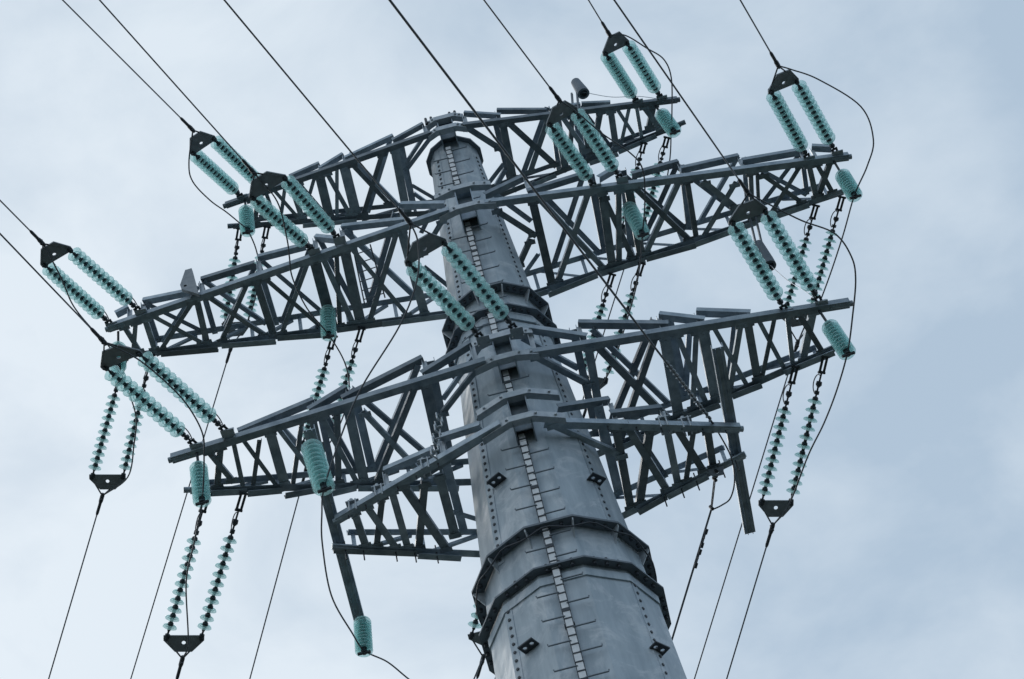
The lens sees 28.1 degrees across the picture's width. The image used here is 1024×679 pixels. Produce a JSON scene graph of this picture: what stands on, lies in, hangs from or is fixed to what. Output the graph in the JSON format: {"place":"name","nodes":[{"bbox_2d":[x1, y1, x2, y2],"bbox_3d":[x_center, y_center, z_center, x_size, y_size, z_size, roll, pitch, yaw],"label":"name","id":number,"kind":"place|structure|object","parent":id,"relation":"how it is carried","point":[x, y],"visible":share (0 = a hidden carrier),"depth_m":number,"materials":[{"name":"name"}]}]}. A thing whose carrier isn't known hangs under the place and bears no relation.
{"place":"outdoors","nodes":[
{"label":"outdoors","id":0,"kind":"place"},
{"bbox_2d":[0,0,1023,678],"label":"sky","id":1,"kind":"structure","parent":0,"point":[898,553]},
{"label":"ground","id":2,"kind":"structure","parent":0,"visible":0},
{"bbox_2d":[105,78,852,678],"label":"power pylon","id":3,"kind":"object","parent":2,"relation":"on","point":[567,586],"visible":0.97,"depth_m":31.44,"materials":[{"name":"grey metal"}]},
{"bbox_2d":[29,230,147,326],"bbox_3d":[-7.175,-1.039,34.107,0.798,0.808,2.792,-30,-54,11],"label":"tension insulator","id":4,"kind":"object","parent":3,"relation":"attached to","point":[59,249],"visible":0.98,"depth_m":33.90,"materials":[{"name":"teal glass"}]},
{"bbox_2d":[0,200,30,230],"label":"power line","id":5,"kind":"object","parent":4,"relation":"attached to","point":[15,215],"visible":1,"depth_m":32.66,"materials":[{"name":"grey metal"}]},
{"bbox_2d":[115,331,121,373],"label":"jumper insulator","id":6,"kind":"object","parent":3,"relation":"hanging from","point":[118,367],"visible":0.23,"depth_m":34.26,"materials":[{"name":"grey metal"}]},
{"bbox_2d":[44,246,136,494],"bbox_3d":[-6.944,0.546,34.539,0.910,0.646,5.003,-9,-53,-5],"label":"jumper cable","id":7,"kind":"object","parent":6,"relation":"attached to","point":[121,375],"visible":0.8,"depth_m":34.68,"materials":[{"name":"grey metal"}]},
{"bbox_2d":[89,353,155,514],"bbox_3d":[-6.827,1.633,35.586,0.724,1.107,2.889,13,-58,-19],"label":"tension insulator","id":8,"kind":"object","parent":3,"relation":"attached to","point":[100,482],"visible":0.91,"depth_m":35.63,"materials":[{"name":"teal metal"}]},
{"bbox_2d":[48,515,96,678],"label":"power line","id":9,"kind":"object","parent":8,"relation":"attached to","point":[72,597],"visible":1,"depth_m":36.15,"materials":[{"name":"grey metal"}]},
{"bbox_2d":[90,327,235,454],"bbox_3d":[-5.272,0.701,30.133,0.806,0.651,3.111,-31,-55,12],"label":"tension insulator","id":10,"kind":"object","parent":3,"relation":"attached to","point":[109,358],"visible":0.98,"depth_m":30.05,"materials":[{"name":"teal glass"}]},
{"bbox_2d":[0,233,91,328],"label":"power line","id":11,"kind":"object","parent":10,"relation":"attached to","point":[35,270],"visible":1,"depth_m":28.05,"materials":[{"name":"grey metal"}]},
{"bbox_2d":[194,452,208,505],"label":"jumper insulator","id":12,"kind":"object","parent":3,"relation":"hanging from","point":[199,476],"visible":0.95,"depth_m":30.46,"materials":[{"name":"teal glass"}]},
{"bbox_2d":[107,343,204,657],"bbox_3d":[-4.942,2.446,30.645,1.122,0.896,5.664,-10,-53,-4],"label":"jumper cable","id":13,"kind":"object","parent":12,"relation":"attached to","point":[170,386],"visible":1,"depth_m":30.03,"materials":[{"name":"grey metal"}]},
{"bbox_2d":[163,491,247,678],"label":"tension insulator","id":14,"kind":"object","parent":3,"relation":"attached to","point":[174,643],"visible":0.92,"depth_m":31.81,"materials":[{"name":"teal metal"}]},
{"bbox_2d":[180,117,267,198],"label":"tension insulator","id":15,"kind":"object","parent":3,"relation":"attached to","point":[206,139],"visible":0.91,"depth_m":36.07,"materials":[{"name":"teal metal"}]},
{"bbox_2d":[62,0,180,118],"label":"power line","id":16,"kind":"object","parent":15,"relation":"attached to","point":[121,59],"visible":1,"depth_m":34.05,"materials":[{"name":"grey metal"}]},
{"bbox_2d":[221,225,270,362],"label":"suspension insulator","id":17,"kind":"object","parent":3,"relation":"attached to","point":[234,263],"visible":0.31,"depth_m":37.86,"materials":[{"name":"teal glass"}]},
{"bbox_2d":[130,363,226,678],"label":"power line","id":18,"kind":"object","parent":17,"relation":"attached to","point":[175,530],"visible":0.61,"depth_m":38.89,"materials":[{"name":"grey metal"}]},
{"bbox_2d":[242,200,252,234],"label":"jumper insulator","id":19,"kind":"object","parent":3,"relation":"hanging from","point":[245,208],"visible":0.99,"depth_m":36.89,"materials":[{"name":"teal glass"}]},
{"bbox_2d":[188,132,258,337],"bbox_3d":[-5.069,-1.794,36.854,0.866,0.285,4.578,-11,-53,-3],"label":"jumper cable","id":20,"kind":"object","parent":19,"relation":"attached to","point":[220,208],"visible":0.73,"depth_m":36.28,"materials":[{"name":"grey metal"}]},
{"bbox_2d":[241,159,346,258],"bbox_3d":[-3.714,-2.223,33.785,0.861,0.965,2.747,-27,-54,9],"label":"tension insulator","id":21,"kind":"object","parent":3,"relation":"attached to","point":[258,188],"visible":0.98,"depth_m":33.49,"materials":[{"name":"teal metal"}]},
{"bbox_2d":[99,0,242,159],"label":"power line","id":22,"kind":"object","parent":21,"relation":"attached to","point":[154,61],"visible":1,"depth_m":31.03,"materials":[{"name":"grey metal"}]},
{"bbox_2d":[307,438,331,493],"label":"jumper insulator","id":23,"kind":"object","parent":3,"relation":"hanging from","point":[316,463],"visible":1,"depth_m":28.57,"materials":[{"name":"teal glass"}]},
{"bbox_2d":[321,225,482,678],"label":"jumper cable","id":24,"kind":"object","parent":23,"relation":"hanging from","point":[345,622],"visible":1,"depth_m":29.00,"materials":[{"name":"grey metal"}]},
{"bbox_2d":[323,305,334,338],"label":"jumper insulator","id":25,"kind":"object","parent":3,"relation":"hanging from","point":[327,309],"visible":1,"depth_m":34.97,"materials":[{"name":"teal glass"}]},
{"bbox_2d":[256,176,349,462],"bbox_3d":[-3.401,-0.295,34.557,0.991,0.397,5.917,-9,-53,-4],"label":"jumper cable","id":26,"kind":"object","parent":25,"relation":"hanging from","point":[263,183],"visible":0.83,"depth_m":34.15,"materials":[{"name":"grey metal"}]},
{"bbox_2d":[301,327,365,481],"bbox_3d":[-3.257,1.145,35.953,0.638,1.083,2.857,14,-58,-20],"label":"tension insulator","id":27,"kind":"object","parent":3,"relation":"attached to","point":[324,370],"visible":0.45,"depth_m":35.81,"materials":[{"name":"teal metal"}]},
{"bbox_2d":[249,497,298,678],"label":"power line","id":28,"kind":"object","parent":27,"relation":"attached to","point":[274,587],"visible":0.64,"depth_m":36.60,"materials":[{"name":"grey metal"}]},
{"bbox_2d":[357,616,370,655],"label":"jumper insulator","id":29,"kind":"object","parent":3,"relation":"hanging from","point":[362,627],"visible":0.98,"depth_m":30.90,"materials":[{"name":"teal glass"}]},
{"bbox_2d":[397,208,523,346],"bbox_3d":[-0.920,-0.906,30.177,0.808,0.763,3.352,-31,-55,12],"label":"tension insulator","id":30,"kind":"object","parent":3,"relation":"attached to","point":[430,242],"visible":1,"depth_m":30.06,"materials":[{"name":"teal glass"}]},
{"bbox_2d":[223,0,398,209],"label":"power line","id":31,"kind":"object","parent":30,"relation":"attached to","point":[301,92],"visible":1,"depth_m":27.03,"materials":[{"name":"grey metal"}]},
{"bbox_2d":[467,612,484,677],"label":"tension insulator","id":32,"kind":"object","parent":3,"relation":"attached to","point":[473,637],"visible":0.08,"depth_m":32.81,"materials":[{"name":"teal metal"}]},
{"bbox_2d":[388,0,713,423],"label":"shield cable","id":33,"kind":"object","parent":3,"relation":"attached to","point":[519,170],"visible":1,"depth_m":25.65,"materials":[{"name":"grey metal"}]},
{"bbox_2d":[663,361,711,421],"bbox_3d":[2.541,0.745,29.495,0.078,0.466,1.740,-29,-54,10],"label":"preformed grip","id":34,"kind":"object","parent":33,"relation":"attached to","point":[690,391],"visible":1,"depth_m":29.50,"materials":[{"name":"metal"}]},
{"bbox_2d":[546,86,627,194],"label":"tension insulator","id":35,"kind":"object","parent":3,"relation":"attached to","point":[554,116],"visible":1,"depth_m":33.81,"materials":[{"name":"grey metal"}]},
{"bbox_2d":[483,0,549,87],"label":"power line","id":36,"kind":"object","parent":35,"relation":"attached to","point":[516,43],"visible":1,"depth_m":31.99,"materials":[{"name":"grey metal"}]},
{"bbox_2d":[582,262,645,417],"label":"tension insulator","id":37,"kind":"object","parent":3,"relation":"attached to","point":[601,311],"visible":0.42,"depth_m":35.96,"materials":[{"name":"teal glass"}]},
{"bbox_2d":[601,21,666,108],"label":"tension insulator","id":38,"kind":"object","parent":3,"relation":"attached to","point":[621,41],"visible":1,"depth_m":36.38,"materials":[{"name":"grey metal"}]},
{"bbox_2d":[588,0,601,22],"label":"power line","id":39,"kind":"object","parent":38,"relation":"attached to","point":[595,10],"visible":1,"depth_m":35.32,"materials":[{"name":"grey metal"}]},
{"bbox_2d":[625,202,648,237],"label":"jumper insulator","id":40,"kind":"object","parent":3,"relation":"hanging from","point":[632,214],"visible":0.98,"depth_m":34.60,"materials":[{"name":"teal glass"}]},
{"bbox_2d":[562,101,645,386],"bbox_3d":[1.687,-1.466,34.745,1.281,0.545,5.925,-9,-53,-4],"label":"jumper cable","id":41,"kind":"object","parent":40,"relation":"attached to","point":[643,216],"visible":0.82,"depth_m":34.09,"materials":[{"name":"grey metal"}]},
{"bbox_2d":[622,136,669,258],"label":"tension insulator","id":42,"kind":"object","parent":3,"relation":"attached to","point":[652,192],"visible":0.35,"depth_m":38.08,"materials":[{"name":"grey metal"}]},
{"bbox_2d":[582,270,623,399],"bbox_3d":[-10.454,39.508,46.600,0.025,30.928,82.144,13,-58,-20],"label":"power line","id":43,"kind":"object","parent":42,"relation":"attached to","point":[610,311],"depth_m":38.59,"materials":[{"name":"grey metal"}]},
{"bbox_2d":[655,105,680,134],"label":"jumper insulator","id":44,"kind":"object","parent":3,"relation":"hanging from","point":[667,122],"visible":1,"depth_m":37.08,"materials":[{"name":"teal glass"}]},
{"bbox_2d":[612,34,672,221],"bbox_3d":[2.474,-3.606,37.140,1.061,0.294,4.500,-10,-53,-3],"label":"jumper cable","id":45,"kind":"object","parent":44,"relation":"attached to","point":[671,91],"visible":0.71,"depth_m":36.65,"materials":[{"name":"grey metal"}]},
{"bbox_2d":[707,466,723,510],"bbox_3d":[2.983,2.215,30.635,0.235,0.358,0.674,10,-57,-18],"label":"strain fitting","id":46,"kind":"object","parent":3,"relation":"hanging from","point":[714,473],"visible":1,"depth_m":30.59,"materials":[{"name":"grey metal"}]},
{"bbox_2d":[671,509,711,640],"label":"shield cable","id":47,"kind":"object","parent":46,"relation":"attached to","point":[686,591],"visible":0.68,"depth_m":30.93,"materials":[{"name":"grey metal"}]},
{"bbox_2d":[694,549,701,568],"bbox_3d":[2.799,3.300,30.822,0.052,0.156,0.299,12,-58,-19],"label":"vibration damper","id":48,"kind":"object","parent":47,"relation":"attached to","point":[699,554],"visible":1,"depth_m":30.82,"materials":[{"name":"grey metal"}]},
{"bbox_2d":[700,529,708,547],"bbox_3d":[2.887,2.988,30.760,0.052,0.156,0.299,12,-58,-19],"label":"vibration damper","id":49,"kind":"object","parent":47,"relation":"attached to","point":[702,543],"visible":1,"depth_m":30.75,"materials":[{"name":"grey metal"}]},
{"bbox_2d":[714,433,734,509],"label":"jumper cable","id":50,"kind":"object","parent":46,"relation":"attached to","point":[733,471],"visible":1,"depth_m":30.46,"materials":[{"name":"grey metal"}]},
{"bbox_2d":[728,178,828,319],"bbox_3d":[3.810,-1.334,30.451,0.775,0.602,3.144,-29,-54,10],"label":"tension insulator","id":51,"kind":"object","parent":3,"relation":"attached to","point":[754,206],"visible":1,"depth_m":30.24,"materials":[{"name":"teal metal"}]},
{"bbox_2d":[613,0,739,179],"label":"power line","id":52,"kind":"object","parent":51,"relation":"attached to","point":[666,75],"visible":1,"depth_m":27.62,"materials":[{"name":"grey metal"}]},
{"bbox_2d":[758,355,829,546],"bbox_3d":[4.338,1.745,32.030,0.659,1.184,3.004,9,-57,-17],"label":"tension insulator","id":53,"kind":"object","parent":3,"relation":"attached to","point":[767,507],"visible":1,"depth_m":32.03,"materials":[{"name":"teal metal"}]},
{"bbox_2d":[726,547,766,678],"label":"power line","id":54,"kind":"object","parent":53,"relation":"attached to","point":[746,611],"visible":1,"depth_m":32.56,"materials":[{"name":"grey metal"}]},
{"bbox_2d":[768,52,842,163],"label":"tension insulator","id":55,"kind":"object","parent":3,"relation":"attached to","point":[789,77],"visible":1,"depth_m":34.14,"materials":[{"name":"teal metal"}]},
{"bbox_2d":[740,0,770,52],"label":"power line","id":56,"kind":"object","parent":55,"relation":"attached to","point":[755,26],"visible":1,"depth_m":32.67,"materials":[{"name":"grey metal"}]},
{"bbox_2d":[784,195,845,351],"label":"tension insulator","id":57,"kind":"object","parent":3,"relation":"attached to","point":[795,322],"visible":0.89,"depth_m":35.85,"materials":[{"name":"teal glass"}]},
{"bbox_2d":[694,375,787,678],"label":"power line","id":58,"kind":"object","parent":57,"relation":"attached to","point":[740,528],"visible":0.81,"depth_m":36.86,"materials":[{"name":"grey metal"}]},
{"bbox_2d":[818,310,854,357],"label":"jumper insulator","id":59,"kind":"object","parent":3,"relation":"hanging from","point":[836,336],"visible":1,"depth_m":30.66,"materials":[{"name":"teal glass"}]},
{"bbox_2d":[751,194,856,524],"bbox_3d":[4.469,0.314,30.948,1.445,0.958,5.737,-10,-53,-4],"label":"jumper cable","id":60,"kind":"object","parent":59,"relation":"attached to","point":[843,242],"visible":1,"depth_m":30.28,"materials":[{"name":"grey metal"}]},
{"bbox_2d":[833,161,861,199],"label":"jumper insulator","id":61,"kind":"object","parent":3,"relation":"hanging from","point":[846,181],"visible":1,"depth_m":34.62,"materials":[{"name":"teal glass"}]},
{"bbox_2d":[781,66,873,340],"bbox_3d":[5.407,-2.313,34.822,1.443,0.726,5.297,-11,-53,-3],"label":"jumper cable","id":62,"kind":"object","parent":61,"relation":"attached to","point":[860,179],"visible":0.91,"depth_m":34.11,"materials":[{"name":"grey metal"}]}
]}

